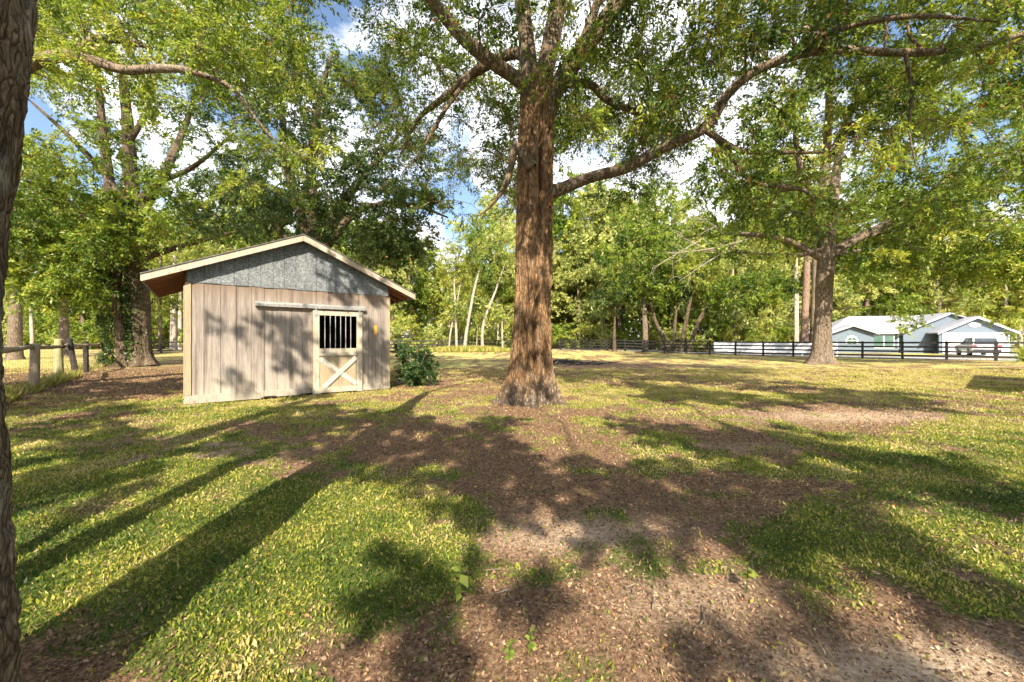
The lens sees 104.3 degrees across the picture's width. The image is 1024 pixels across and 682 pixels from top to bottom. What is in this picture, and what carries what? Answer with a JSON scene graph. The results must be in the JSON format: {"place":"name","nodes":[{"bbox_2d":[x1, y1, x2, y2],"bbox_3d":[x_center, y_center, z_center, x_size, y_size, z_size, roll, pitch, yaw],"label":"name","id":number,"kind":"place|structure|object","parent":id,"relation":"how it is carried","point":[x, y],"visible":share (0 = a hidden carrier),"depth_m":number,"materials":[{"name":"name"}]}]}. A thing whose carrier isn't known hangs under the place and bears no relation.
{"place":"outdoors","nodes":[
{"label":"outdoors","id":0,"kind":"place"},
{"bbox_2d":[399,344,510,352],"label":"tall grass","id":1,"kind":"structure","parent":0,"point":[467,348],"depth_m":45.14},
{"bbox_2d":[2,342,1023,681],"bbox_3d":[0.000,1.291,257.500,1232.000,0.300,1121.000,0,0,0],"label":"ground","id":2,"kind":"structure","parent":0,"point":[762,652],"depth_m":2.79,"materials":[{"name":"soil"}]},
{"bbox_2d":[0,0,38,681],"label":"oak tree","id":3,"kind":"object","parent":2,"relation":"on","point":[18,24],"visible":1,"depth_m":1.42,"materials":[{"name":"brown plant"}]},
{"bbox_2d":[2,285,50,330],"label":"woodland tree","id":4,"kind":"object","parent":2,"relation":"on","point":[4,321],"visible":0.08,"depth_m":61.41,"materials":[{"name":"green plant"}]},
{"bbox_2d":[11,188,71,350],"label":"oak tree","id":5,"kind":"object","parent":2,"relation":"on","point":[31,328],"visible":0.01,"depth_m":43.91,"materials":[{"name":"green plant"}]},
{"bbox_2d":[5,315,88,345],"bbox_3d":[-68.090,-1.196,58.895,7.406,5.304,8.084,0,0,-30],"label":"bush","id":6,"kind":"object","parent":2,"relation":"on","point":[42,338],"visible":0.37,"depth_m":57.16,"materials":[{"name":"green plant"}]},
{"bbox_2d":[3,146,103,359],"bbox_3d":[-37.371,-6.962,31.044,12.458,16.845,9.650,0,0,0],"label":"oak tree","id":7,"kind":"object","parent":2,"relation":"on","point":[15,330],"visible":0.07,"depth_m":29.83,"materials":[{"name":"green plant"}]},
{"bbox_2d":[3,338,106,405],"bbox_3d":[-16.299,0.796,14.512,0.740,1.804,19.776,0,0,-41],"label":"rail fence","id":8,"kind":"object","parent":2,"relation":"on","point":[59,345],"visible":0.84,"depth_m":13.41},
{"bbox_2d":[4,357,115,403],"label":"tall weeds","id":9,"kind":"object","parent":2,"relation":"on","point":[61,377],"visible":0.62,"depth_m":11.99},
{"bbox_2d":[23,284,109,335],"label":"woodland tree","id":10,"kind":"object","parent":2,"relation":"on","point":[52,317],"visible":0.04,"depth_m":61.00,"materials":[{"name":"green plant"}]},
{"bbox_2d":[33,261,111,348],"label":"woodland tree","id":11,"kind":"object","parent":2,"relation":"on","point":[82,319],"visible":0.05,"depth_m":61.44,"materials":[{"name":"green plant"}]},
{"bbox_2d":[44,320,102,348],"bbox_3d":[-61.401,-0.754,56.182,6.549,4.317,6.000,0,0,43],"label":"bush","id":12,"kind":"object","parent":2,"relation":"on","point":[71,326],"visible":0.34,"depth_m":55.65,"materials":[{"name":"green plant"}]},
{"bbox_2d":[7,189,155,356],"bbox_3d":[-40.766,-6.468,36.881,12.412,15.856,9.096,0,0,0],"label":"oak tree","id":13,"kind":"object","parent":2,"relation":"on","point":[63,330],"visible":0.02,"depth_m":35.80,"materials":[{"name":"green plant"}]},
{"bbox_2d":[73,311,113,349],"bbox_3d":[-57.985,-1.440,57.029,6.362,5.756,6.944,0,0,-31],"label":"bush","id":14,"kind":"object","parent":2,"relation":"on","point":[85,328],"visible":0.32,"depth_m":55.47,"materials":[{"name":"green plant"}]},
{"bbox_2d":[150,244,182,352],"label":"tall tree","id":15,"kind":"object","parent":2,"relation":"on","point":[173,301],"visible":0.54,"depth_m":43.88,"materials":[{"name":"green plant"}]},
{"bbox_2d":[151,316,182,345],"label":"bush","id":16,"kind":"object","parent":2,"relation":"on","point":[155,322],"visible":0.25,"depth_m":55.42,"materials":[{"name":"green plant"}]},
{"bbox_2d":[3,0,341,366],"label":"oak tree","id":17,"kind":"object","parent":2,"relation":"on","point":[122,223],"visible":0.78,"depth_m":19.81,"materials":[{"name":"green plant"}]},
{"bbox_2d":[148,213,208,349],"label":"tall tree","id":18,"kind":"object","parent":2,"relation":"on","point":[173,329],"visible":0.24,"depth_m":49.73,"materials":[{"name":"green plant"}]},
{"bbox_2d":[149,235,212,348],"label":"tall tree","id":19,"kind":"object","parent":2,"relation":"on","point":[180,318],"visible":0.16,"depth_m":55.79,"materials":[{"name":"green plant"}]},
{"bbox_2d":[24,0,357,224],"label":"oak tree","id":20,"kind":"object","parent":2,"relation":"on","point":[190,27],"visible":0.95,"depth_m":9.38,"materials":[{"name":"green plant"}]},
{"bbox_2d":[180,209,247,259],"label":"woodland tree","id":21,"kind":"object","parent":2,"relation":"on","point":[213,252],"visible":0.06,"depth_m":58.13,"materials":[{"name":"green plant"}]},
{"bbox_2d":[140,234,415,404],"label":"wooden barn","id":22,"kind":"structure","parent":2,"relation":"on","point":[300,314],"depth_m":9.85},
{"bbox_2d":[313,309,361,393],"bbox_3d":[-4.626,0.250,10.615,1.245,2.250,0.062,0,0,-38],"label":"sliding door","id":23,"kind":"structure","parent":22,"relation":"in","point":[337,369],"depth_m":10.58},
{"bbox_2d":[155,0,456,281],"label":"oak tree","id":24,"kind":"object","parent":2,"relation":"on","point":[380,242],"visible":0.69,"depth_m":16.12,"materials":[{"name":"green plant"}]},
{"bbox_2d":[152,340,551,353],"bbox_3d":[-17.095,0.642,47.532,46.555,1.626,0.188,0,0,-15],"label":"board fence","id":25,"kind":"object","parent":2,"relation":"on","point":[421,344],"visible":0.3,"depth_m":49.07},
{"bbox_2d":[372,238,416,320],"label":"woodland tree","id":26,"kind":"object","parent":2,"relation":"on","point":[387,272],"visible":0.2,"depth_m":63.49,"materials":[{"name":"green plant"}]},
{"bbox_2d":[390,307,415,339],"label":"bush","id":27,"kind":"object","parent":2,"relation":"on","point":[399,315],"visible":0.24,"depth_m":62.28,"materials":[{"name":"green plant"}]},
{"bbox_2d":[390,317,423,346],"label":"bush","id":28,"kind":"object","parent":2,"relation":"on","point":[404,326],"visible":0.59,"depth_m":57.94,"materials":[{"name":"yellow plant"}]},
{"bbox_2d":[375,248,444,328],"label":"woodland tree","id":29,"kind":"object","parent":2,"relation":"on","point":[424,300],"visible":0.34,"depth_m":73.29,"materials":[{"name":"green plant"}]},
{"bbox_2d":[390,338,440,386],"bbox_3d":[-2.987,0.671,12.583,1.551,1.561,1.537,0,0,-38],"label":"shrub","id":30,"kind":"object","parent":2,"relation":"on","point":[415,374],"visible":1,"depth_m":12.34,"materials":[{"name":"green plant"}]},
{"bbox_2d":[399,234,444,346],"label":"woodland tree","id":31,"kind":"object","parent":2,"relation":"on","point":[436,249],"visible":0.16,"depth_m":81.48,"materials":[{"name":"green plant"}]},
{"bbox_2d":[422,323,449,346],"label":"bush","id":32,"kind":"object","parent":2,"relation":"on","point":[429,335],"visible":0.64,"depth_m":57.49,"materials":[{"name":"green plant"}]},
{"bbox_2d":[429,269,465,334],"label":"woodland tree","id":33,"kind":"object","parent":2,"relation":"on","point":[441,308],"visible":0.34,"depth_m":79.61,"materials":[{"name":"green plant"}]},
{"bbox_2d":[435,307,479,345],"bbox_3d":[-7.867,-1.559,58.684,7.736,7.682,6.661,0,0,-32],"label":"bush","id":34,"kind":"object","parent":2,"relation":"on","point":[460,336],"visible":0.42,"depth_m":56.96,"materials":[{"name":"green plant"}]},
{"bbox_2d":[431,216,485,345],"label":"pale tree","id":35,"kind":"object","parent":2,"relation":"on","point":[452,249],"visible":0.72,"depth_m":48.90,"materials":[{"name":"green plant"}]},
{"bbox_2d":[435,249,485,345],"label":"pale tree","id":36,"kind":"object","parent":2,"relation":"on","point":[454,264],"visible":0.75,"depth_m":49.95,"materials":[{"name":"green plant"}]},
{"bbox_2d":[448,560,472,606],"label":"seedling","id":37,"kind":"object","parent":2,"relation":"on","point":[463,579],"visible":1,"depth_m":2.10,"materials":[{"name":"green plant"}]},
{"bbox_2d":[446,266,493,328],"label":"woodland tree","id":38,"kind":"object","parent":2,"relation":"on","point":[466,276],"visible":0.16,"depth_m":68.54,"materials":[{"name":"green plant"}]},
{"bbox_2d":[462,307,490,345],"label":"pale tree","id":39,"kind":"object","parent":2,"relation":"on","point":[478,318],"visible":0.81,"depth_m":47.87,"materials":[{"name":"green plant"}]},
{"bbox_2d":[456,279,498,338],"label":"woodland tree","id":40,"kind":"object","parent":2,"relation":"on","point":[477,301],"visible":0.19,"depth_m":59.12,"materials":[{"name":"green plant"}]},
{"bbox_2d":[451,217,513,346],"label":"pale tree","id":41,"kind":"object","parent":2,"relation":"on","point":[491,269],"visible":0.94,"depth_m":47.04,"materials":[{"name":"green plant"}]},
{"bbox_2d":[468,323,500,345],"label":"bush","id":42,"kind":"object","parent":2,"relation":"on","point":[490,334],"visible":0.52,"depth_m":55.65,"materials":[{"name":"green plant"}]},
{"bbox_2d":[464,201,515,335],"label":"woodland tree","id":43,"kind":"object","parent":2,"relation":"on","point":[488,214],"visible":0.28,"depth_m":69.22,"materials":[{"name":"green plant"}]},
{"bbox_2d":[466,180,515,336],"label":"woodland tree","id":44,"kind":"object","parent":2,"relation":"on","point":[483,200],"visible":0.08,"depth_m":84.88,"materials":[{"name":"green plant"}]},
{"bbox_2d":[472,245,514,345],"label":"pale tree","id":45,"kind":"object","parent":2,"relation":"on","point":[504,290],"visible":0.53,"depth_m":52.00,"materials":[{"name":"green plant"}]},
{"bbox_2d":[473,225,515,345],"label":"pale tree","id":46,"kind":"object","parent":2,"relation":"on","point":[490,305],"visible":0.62,"depth_m":47.85,"materials":[{"name":"green plant"}]},
{"bbox_2d":[488,308,513,347],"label":"pale tree","id":47,"kind":"object","parent":2,"relation":"on","point":[501,318],"visible":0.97,"depth_m":46.94,"materials":[{"name":"green plant"}]},
{"bbox_2d":[2,368,1023,681],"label":"fallen leaves","id":48,"kind":"object","parent":2,"relation":"on","point":[396,460],"visible":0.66,"depth_m":3.19,"materials":[{"name":"plant"}]},
{"bbox_2d":[2,351,1023,391],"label":"lawn tufts","id":49,"kind":"object","parent":2,"relation":"on","point":[26,353],"visible":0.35,"depth_m":24.48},
{"bbox_2d":[3,367,1023,681],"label":"grass","id":50,"kind":"structure","parent":2,"relation":"on","point":[971,421],"depth_m":3.36,"materials":[{"name":"plant"}]},
{"bbox_2d":[483,259,552,329],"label":"woodland tree","id":51,"kind":"object","parent":2,"relation":"on","point":[511,309],"visible":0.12,"depth_m":63.82,"materials":[{"name":"green plant"}]},
{"bbox_2d":[494,251,562,323],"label":"woodland tree","id":52,"kind":"object","parent":2,"relation":"on","point":[511,304],"visible":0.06,"depth_m":64.75,"materials":[{"name":"green plant"}]},
{"bbox_2d":[41,268,1023,346],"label":"distant woods","id":53,"kind":"object","parent":2,"relation":"on","point":[442,291],"visible":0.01,"depth_m":100.60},
{"bbox_2d":[550,240,575,317],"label":"woodland tree","id":54,"kind":"object","parent":2,"relation":"on","point":[554,298],"visible":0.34,"depth_m":60.30,"materials":[{"name":"green plant"}]},
{"bbox_2d":[551,323,582,348],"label":"bush","id":55,"kind":"object","parent":2,"relation":"on","point":[558,327],"visible":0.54,"depth_m":57.59,"materials":[{"name":"green plant"}]},
{"bbox_2d":[552,275,596,327],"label":"woodland tree","id":56,"kind":"object","parent":2,"relation":"on","point":[557,321],"visible":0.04,"depth_m":73.22,"materials":[{"name":"green plant"}]},
{"bbox_2d":[555,318,598,349],"bbox_3d":[9.271,-0.698,56.398,6.285,5.342,7.299,0,0,18],"label":"bush","id":57,"kind":"object","parent":2,"relation":"on","point":[582,325],"visible":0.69,"depth_m":55.28,"materials":[{"name":"green plant"}]},
{"bbox_2d":[552,241,611,348],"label":"woodland tree","id":58,"kind":"object","parent":2,"relation":"on","point":[580,250],"visible":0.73,"depth_m":58.62,"materials":[{"name":"green plant"}]},
{"bbox_2d":[553,357,621,365],"bbox_3d":[3.566,1.205,24.555,6.639,0.405,3.783,0,0,0],"label":"brush pile","id":59,"kind":"object","parent":2,"relation":"on","point":[565,361],"visible":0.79,"depth_m":24.09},
{"bbox_2d":[552,167,631,346],"bbox_3d":[10.364,-13.338,65.796,16.400,30.147,18.030,0,0,0],"label":"woodland tree","id":60,"kind":"object","parent":2,"relation":"on","point":[560,219],"visible":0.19,"depth_m":62.10,"materials":[{"name":"green plant"}]},
{"bbox_2d":[587,322,616,347],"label":"bush","id":61,"kind":"object","parent":2,"relation":"on","point":[598,333],"visible":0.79,"depth_m":55.21,"materials":[{"name":"green plant"}]},
{"bbox_2d":[553,182,651,347],"bbox_3d":[13.815,-11.468,61.281,14.406,26.313,12.872,0,0,35],"label":"woodland tree","id":62,"kind":"object","parent":2,"relation":"on","point":[577,234],"visible":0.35,"depth_m":59.30,"materials":[{"name":"green plant"}]},
{"bbox_2d":[567,198,650,336],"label":"woodland tree","id":63,"kind":"object","parent":2,"relation":"on","point":[589,221],"visible":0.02,"depth_m":65.84,"materials":[{"name":"green plant"}]},
{"bbox_2d":[581,272,652,351],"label":"oak tree","id":64,"kind":"object","parent":2,"relation":"on","point":[602,295],"visible":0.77,"depth_m":46.82,"materials":[{"name":"green plant"}]},
{"bbox_2d":[589,205,644,347],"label":"woodland tree","id":65,"kind":"object","parent":2,"relation":"on","point":[609,236],"visible":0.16,"depth_m":57.30,"materials":[{"name":"green plant"}]},
{"bbox_2d":[611,321,650,348],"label":"bush","id":66,"kind":"object","parent":2,"relation":"on","point":[628,329],"visible":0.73,"depth_m":55.85,"materials":[{"name":"green plant"}]},
{"bbox_2d":[273,0,1023,408],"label":"oak tree","id":67,"kind":"object","parent":2,"relation":"on","point":[545,84],"visible":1,"depth_m":8.51,"materials":[{"name":"green plant"}]},
{"bbox_2d":[618,241,679,330],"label":"woodland tree","id":68,"kind":"object","parent":2,"relation":"on","point":[649,318],"visible":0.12,"depth_m":59.66,"materials":[{"name":"green plant"}]},
{"bbox_2d":[592,174,710,351],"bbox_3d":[15.814,-9.098,46.054,13.517,20.858,11.288,0,0,0],"label":"oak tree","id":69,"kind":"object","parent":2,"relation":"on","point":[648,240],"visible":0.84,"depth_m":44.55,"materials":[{"name":"green plant"}]},
{"bbox_2d":[623,256,685,352],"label":"leaning tree","id":70,"kind":"object","parent":2,"relation":"on","point":[647,280],"visible":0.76,"depth_m":44.66,"materials":[{"name":"green plant"}]},
{"bbox_2d":[628,189,712,348],"bbox_3d":[24.288,-11.636,65.233,15.896,27.041,14.203,0,0,0],"label":"woodland tree","id":71,"kind":"object","parent":2,"relation":"on","point":[666,223],"visible":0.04,"depth_m":62.42,"materials":[{"name":"green plant"}]},
{"bbox_2d":[653,256,706,349],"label":"oak tree","id":72,"kind":"object","parent":2,"relation":"on","point":[676,311],"visible":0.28,"depth_m":45.84,"materials":[{"name":"green plant"}]},
{"bbox_2d":[665,325,701,349],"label":"bush","id":73,"kind":"object","parent":2,"relation":"on","point":[688,333],"visible":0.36,"depth_m":56.75,"materials":[{"name":"green plant"}]},
{"bbox_2d":[649,236,720,330],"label":"woodland tree","id":74,"kind":"object","parent":2,"relation":"on","point":[710,278],"visible":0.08,"depth_m":60.45,"materials":[{"name":"green plant"}]},
{"bbox_2d":[659,259,718,349],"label":"woodland tree","id":75,"kind":"object","parent":2,"relation":"on","point":[696,306],"visible":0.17,"depth_m":59.19,"materials":[{"name":"green plant"}]},
{"bbox_2d":[660,252,730,352],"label":"oak tree","id":76,"kind":"object","parent":2,"relation":"on","point":[703,283],"visible":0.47,"depth_m":45.29,"materials":[{"name":"green plant"}]},
{"bbox_2d":[677,310,735,350],"bbox_3d":[27.661,-1.423,56.554,7.357,6.270,8.030,0,0,0],"label":"bush","id":77,"kind":"object","parent":2,"relation":"on","point":[730,321],"visible":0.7,"depth_m":55.84,"materials":[{"name":"green plant"}]},
{"bbox_2d":[706,309,762,341],"bbox_3d":[31.907,-1.575,57.626,7.348,6.604,6.466,0,0,5],"label":"bush","id":78,"kind":"object","parent":2,"relation":"on","point":[738,335],"visible":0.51,"depth_m":56.19,"materials":[{"name":"green plant"}]},
{"bbox_2d":[703,231,778,339],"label":"woodland tree","id":79,"kind":"object","parent":2,"relation":"on","point":[727,263],"visible":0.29,"depth_m":56.59,"materials":[{"name":"green plant"}]},
{"bbox_2d":[687,263,802,350],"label":"leaning tree","id":80,"kind":"object","parent":2,"relation":"on","point":[757,303],"visible":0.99,"depth_m":42.94,"materials":[{"name":"green plant"}]},
{"bbox_2d":[739,562,758,593],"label":"seedling","id":81,"kind":"object","parent":2,"relation":"on","point":[751,573],"visible":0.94,"depth_m":2.21,"materials":[{"name":"green plant"}]},
{"bbox_2d":[737,328,770,341],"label":"bush","id":82,"kind":"object","parent":2,"relation":"on","point":[759,336],"visible":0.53,"depth_m":55.31,"materials":[{"name":"green plant"}]},
{"bbox_2d":[738,313,780,341],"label":"bush","id":83,"kind":"object","parent":2,"relation":"on","point":[772,326],"visible":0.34,"depth_m":57.39,"materials":[{"name":"green plant"}]},
{"bbox_2d":[747,258,800,335],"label":"woodland tree","id":84,"kind":"object","parent":2,"relation":"on","point":[778,313],"visible":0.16,"depth_m":62.09,"materials":[{"name":"green plant"}]},
{"bbox_2d":[714,341,837,355],"bbox_3d":[26.006,0.754,40.054,10.515,1.460,0.110,0,0,43],"label":"white panel fence","id":85,"kind":"object","parent":2,"relation":"on","point":[770,351],"visible":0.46,"depth_m":40.21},
{"bbox_2d":[749,204,811,341],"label":"tall tree","id":86,"kind":"object","parent":2,"relation":"on","point":[796,321],"visible":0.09,"depth_m":54.83,"materials":[{"name":"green plant"}]},
{"bbox_2d":[769,325,799,341],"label":"bush","id":87,"kind":"object","parent":2,"relation":"on","point":[785,332],"visible":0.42,"depth_m":57.96,"materials":[{"name":"green plant"}]},
{"bbox_2d":[745,143,832,354],"bbox_3d":[28.806,-9.469,42.655,9.139,21.890,8.774,0,0,36],"label":"tall tree","id":88,"kind":"object","parent":2,"relation":"on","point":[804,333],"visible":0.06,"depth_m":39.79,"materials":[{"name":"brown plant"}]},
{"bbox_2d":[560,339,1023,360],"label":"board fence","id":89,"kind":"object","parent":2,"relation":"on","point":[902,350],"visible":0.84,"depth_m":34.91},
{"bbox_2d":[758,149,856,341],"bbox_3d":[30.820,-9.551,42.901,10.296,22.068,9.499,0,0,0],"label":"tall tree","id":90,"kind":"object","parent":2,"relation":"on","point":[814,262],"visible":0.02,"depth_m":40.89,"materials":[{"name":"beige plant"}]},
{"bbox_2d":[779,232,840,339],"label":"woodland tree","id":91,"kind":"object","parent":2,"relation":"on","point":[801,268],"visible":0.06,"depth_m":70.36,"materials":[{"name":"green plant"}]},
{"bbox_2d":[781,226,872,315],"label":"woodland tree","id":92,"kind":"object","parent":2,"relation":"on","point":[863,308],"visible":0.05,"depth_m":69.08,"materials":[{"name":"green plant"}]},
{"bbox_2d":[799,274,864,323],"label":"woodland tree","id":93,"kind":"object","parent":2,"relation":"on","point":[842,314],"visible":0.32,"depth_m":57.45,"materials":[{"name":"green plant"}]},
{"bbox_2d":[650,19,1023,364],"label":"oak tree","id":94,"kind":"object","parent":2,"relation":"on","point":[988,261],"visible":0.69,"depth_m":22.19,"materials":[{"name":"green plant"}]},
{"bbox_2d":[833,181,913,315],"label":"woodland tree","id":95,"kind":"object","parent":2,"relation":"on","point":[865,289],"visible":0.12,"depth_m":69.88,"materials":[{"name":"green plant"}]},
{"bbox_2d":[860,260,931,315],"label":"woodland tree","id":96,"kind":"object","parent":2,"relation":"on","point":[883,299],"visible":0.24,"depth_m":70.95,"materials":[{"name":"green plant"}]},
{"bbox_2d":[809,312,1019,353],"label":"blue house","id":97,"kind":"structure","parent":2,"relation":"on","point":[961,328],"depth_m":45.94,"materials":[{"name":"paint"}]},
{"bbox_2d":[942,332,1009,353],"bbox_3d":[50.065,0.240,43.027,5.550,2.320,0.067,0,0,18],"label":"garage door","id":98,"kind":"structure","parent":97,"relation":"in","point":[950,337],"depth_m":43.19,"materials":[{"name":"metal"}]},
{"bbox_2d":[899,218,995,316],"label":"woodland tree","id":99,"kind":"object","parent":2,"relation":"on","point":[934,294],"visible":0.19,"depth_m":69.63,"materials":[{"name":"green plant"}]},
{"bbox_2d":[902,242,995,317],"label":"woodland tree","id":100,"kind":"object","parent":2,"relation":"on","point":[952,294],"visible":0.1,"depth_m":71.49,"materials":[{"name":"green plant"}]},
{"bbox_2d":[943,180,1013,293],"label":"woodland tree","id":101,"kind":"object","parent":2,"relation":"on","point":[996,209],"visible":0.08,"depth_m":81.66,"materials":[{"name":"green plant"}]},
{"bbox_2d":[967,271,1023,328],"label":"woodland tree","id":102,"kind":"object","parent":2,"relation":"on","point":[1004,308],"visible":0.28,"depth_m":70.34,"materials":[{"name":"green plant"}]},
{"bbox_2d":[985,282,1023,346],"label":"woodland tree","id":103,"kind":"object","parent":2,"relation":"on","point":[1018,322],"visible":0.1,"depth_m":73.92,"materials":[{"name":"green plant"}]},
{"bbox_2d":[20,0,1023,341],"label":"sky","id":104,"kind":"structure","parent":0,"point":[340,29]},
{"bbox_2d":[552,348,1018,360],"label":"road","id":105,"kind":"structure","parent":0,"point":[834,355],"depth_m":35.61,"materials":[{"name":"asphalt"}]},
{"bbox_2d":[939,353,1017,355],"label":"driveway","id":106,"kind":"structure","parent":0,"point":[987,354],"depth_m":39.93,"materials":[{"name":"concrete"}]},
{"bbox_2d":[955,337,1001,355],"bbox_3d":[44.576,0.521,38.164,1.900,1.700,4.634,0,0,34],"label":"parked car","id":107,"kind":"object","parent":106,"relation":"on","point":[982,339],"visible":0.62,"depth_m":36.76,"materials":[{"name":"white metal"}]},
{"bbox_2d":[1000,343,1023,365],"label":"bush","id":108,"kind":"object","parent":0,"point":[1020,355],"visible":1,"depth_m":19.35,"materials":[{"name":"green plant"}]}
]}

